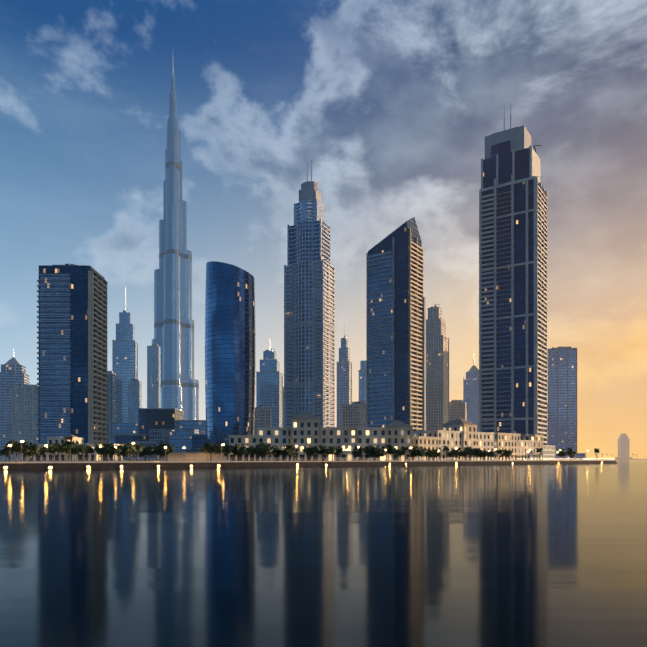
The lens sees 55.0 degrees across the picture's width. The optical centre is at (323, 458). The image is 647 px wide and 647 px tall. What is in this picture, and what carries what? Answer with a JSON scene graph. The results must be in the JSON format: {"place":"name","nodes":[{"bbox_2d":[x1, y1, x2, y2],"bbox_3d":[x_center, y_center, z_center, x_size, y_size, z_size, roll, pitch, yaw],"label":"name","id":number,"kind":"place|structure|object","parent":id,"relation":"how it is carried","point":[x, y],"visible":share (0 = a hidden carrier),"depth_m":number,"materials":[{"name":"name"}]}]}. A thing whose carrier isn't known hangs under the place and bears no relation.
{"place":"outdoors","nodes":[
{"label":"outdoors","id":0,"kind":"place"},
{"bbox_2d":[37,264,107,443],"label":"dark tower","id":1,"kind":"structure","parent":0,"point":[72,352],"depth_m":431.78,"materials":[{"name":"blue glass"}]},
{"bbox_2d":[22,435,122,460],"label":"souk block","id":2,"kind":"structure","parent":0,"point":[48,456],"depth_m":341.46,"materials":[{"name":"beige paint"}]},
{"bbox_2d":[0,460,227,460],"bbox_3d":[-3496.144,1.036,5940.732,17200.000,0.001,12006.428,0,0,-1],"label":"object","id":3,"kind":"structure","parent":0,"point":[123,460],"depth_m":360.18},
{"bbox_2d":[0,349,28,458],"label":"pointed tower","id":4,"kind":"structure","parent":3,"relation":"on","point":[13,371],"depth_m":800.31,"materials":[{"name":"blue glass"}]},
{"bbox_2d":[3,384,38,458],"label":"building","id":5,"kind":"structure","parent":3,"relation":"on","point":[25,412],"depth_m":683.00,"materials":[{"name":"blue glass"}]},
{"bbox_2d":[107,371,115,442],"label":"high-rise building","id":6,"kind":"structure","parent":3,"relation":"on","point":[110,397],"depth_m":750.97,"materials":[{"name":"blue glass"}]},
{"bbox_2d":[128,378,141,422],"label":"skyscraper","id":7,"kind":"structure","parent":3,"relation":"on","point":[134,395],"depth_m":770.59,"materials":[{"name":"blue glass"}]},
{"bbox_2d":[168,452,226,460],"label":"waterfront pavilion","id":8,"kind":"structure","parent":3,"relation":"on","point":[189,456],"depth_m":246.40,"materials":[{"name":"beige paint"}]},
{"bbox_2d":[186,261,255,459],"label":"curved glass tower","id":9,"kind":"structure","parent":3,"relation":"on","point":[230,350],"depth_m":479.13,"materials":[{"name":"blue glass"}]},
{"bbox_2d":[0,440,575,460],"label":"trees","id":10,"kind":"object","parent":3,"relation":"on","point":[110,449],"visible":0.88,"depth_m":250.71,"materials":[{"name":"green plant"}]},
{"bbox_2d":[9,440,587,460],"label":"street lamps","id":11,"kind":"object","parent":3,"relation":"on","point":[165,447],"visible":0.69,"depth_m":225.71,"materials":[{"name":"yellow metal"}]},
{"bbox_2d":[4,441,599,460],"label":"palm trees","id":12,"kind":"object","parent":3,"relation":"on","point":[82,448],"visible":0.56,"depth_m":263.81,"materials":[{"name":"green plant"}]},
{"bbox_2d":[284,160,334,427],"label":"stepped tower","id":13,"kind":"structure","parent":3,"relation":"on","point":[309,327],"depth_m":537.64,"materials":[{"name":"grey glass"}]},
{"bbox_2d":[228,412,412,460],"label":"souk block","id":14,"kind":"structure","parent":3,"relation":"on","point":[305,430],"depth_m":314.75,"materials":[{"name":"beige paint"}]},
{"bbox_2d":[426,304,448,429],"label":"skyscraper","id":15,"kind":"structure","parent":3,"relation":"on","point":[437,378],"depth_m":741.94,"materials":[{"name":"grey concrete"}]},
{"bbox_2d":[412,418,543,459],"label":"souk block","id":16,"kind":"structure","parent":3,"relation":"on","point":[457,434],"depth_m":364.90,"materials":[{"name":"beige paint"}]},
{"bbox_2d":[547,347,584,459],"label":"tower block","id":17,"kind":"structure","parent":3,"relation":"on","point":[561,397],"depth_m":791.39,"materials":[{"name":"blue glass"}]},
{"bbox_2d":[112,287,137,422],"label":"skyscraper","id":18,"kind":"structure","parent":0,"point":[125,357],"depth_m":785.57,"materials":[{"name":"blue glass"}]},
{"bbox_2d":[147,344,160,407],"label":"tower","id":19,"kind":"structure","parent":0,"point":[153,375],"depth_m":988.52,"materials":[{"name":"blue glass"}]},
{"bbox_2d":[112,408,206,459],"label":"podium blocks","id":20,"kind":"structure","parent":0,"point":[155,426],"depth_m":573.55,"materials":[{"name":"blue glass"}]},
{"bbox_2d":[152,54,198,419],"bbox_3d":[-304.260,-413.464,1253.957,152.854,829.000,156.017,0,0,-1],"label":"skyscraper","id":21,"kind":"structure","parent":0,"point":[173,339],"depth_m":1244.88,"materials":[{"name":"blue glass"}]},
{"bbox_2d":[254,405,271,434],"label":"building","id":22,"kind":"structure","parent":0,"point":[262,416],"depth_m":691.26,"materials":[{"name":"grey concrete"}]},
{"bbox_2d":[256,344,282,426],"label":"tower","id":23,"kind":"structure","parent":0,"point":[269,384],"depth_m":788.41,"materials":[{"name":"blue glass"}]},
{"bbox_2d":[283,387,283,426],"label":"tower","id":24,"kind":"structure","parent":0,"point":[283,406],"depth_m":893.90,"materials":[{"name":"grey concrete"}]},
{"bbox_2d":[0,460,646,646],"bbox_3d":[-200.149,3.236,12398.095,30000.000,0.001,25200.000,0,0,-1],"label":"water surface","id":25,"kind":"object","parent":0,"point":[537,555],"depth_m":20.55,"materials":[{"name":"blue liquid"}]},
{"bbox_2d":[0,458,616,469],"bbox_3d":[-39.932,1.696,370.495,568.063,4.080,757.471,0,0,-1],"label":"seawall","id":26,"kind":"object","parent":25,"relation":"on","point":[32,465],"visible":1,"depth_m":231.91,"materials":[{"name":"grey concrete"}]},
{"bbox_2d":[4,462,601,467],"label":"waterfront lights","id":27,"kind":"object","parent":26,"relation":"on","point":[191,465],"visible":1,"depth_m":208.02,"materials":[{"name":"yellow glass"}]},
{"bbox_2d":[0,0,646,458],"label":"sky","id":28,"kind":"structure","parent":0,"point":[393,105],"materials":[{"name":"blue"}]},
{"bbox_2d":[337,322,351,426],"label":"tower","id":29,"kind":"structure","parent":0,"point":[344,379],"depth_m":795.49,"materials":[{"name":"glass"}]},
{"bbox_2d":[342,401,365,426],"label":"building","id":30,"kind":"structure","parent":0,"point":[353,414],"depth_m":709.42,"materials":[{"name":"grey concrete"}]},
{"bbox_2d":[358,360,365,401],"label":"tower","id":31,"kind":"structure","parent":0,"point":[362,383],"depth_m":894.85,"materials":[{"name":"blue glass"}]},
{"bbox_2d":[366,217,425,430],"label":"skyscraper","id":32,"kind":"structure","parent":0,"point":[395,344],"depth_m":509.02,"materials":[{"name":"blue glass"}]},
{"bbox_2d":[449,400,466,421],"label":"building","id":33,"kind":"structure","parent":0,"point":[457,409],"depth_m":794.13,"materials":[{"name":"grey concrete"}]},
{"bbox_2d":[463,365,478,431],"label":"skyscraper","id":34,"kind":"structure","parent":0,"point":[471,390],"depth_m":992.81,"materials":[{"name":"glass"}]},
{"bbox_2d":[479,103,554,459],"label":"tall tower","id":35,"kind":"structure","parent":0,"point":[512,296],"depth_m":470.27,"materials":[{"name":"blue glass"}]},
{"bbox_2d":[585,459,646,459],"bbox_3d":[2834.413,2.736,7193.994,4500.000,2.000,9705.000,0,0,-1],"label":"shore ground","id":36,"kind":"structure","parent":0,"point":[617,459],"depth_m":2312.81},
{"bbox_2d":[615,433,631,458],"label":"distant tower","id":37,"kind":"structure","parent":36,"relation":"on","point":[623,443],"depth_m":2606.87,"materials":[{"name":"grey concrete"}]}
]}

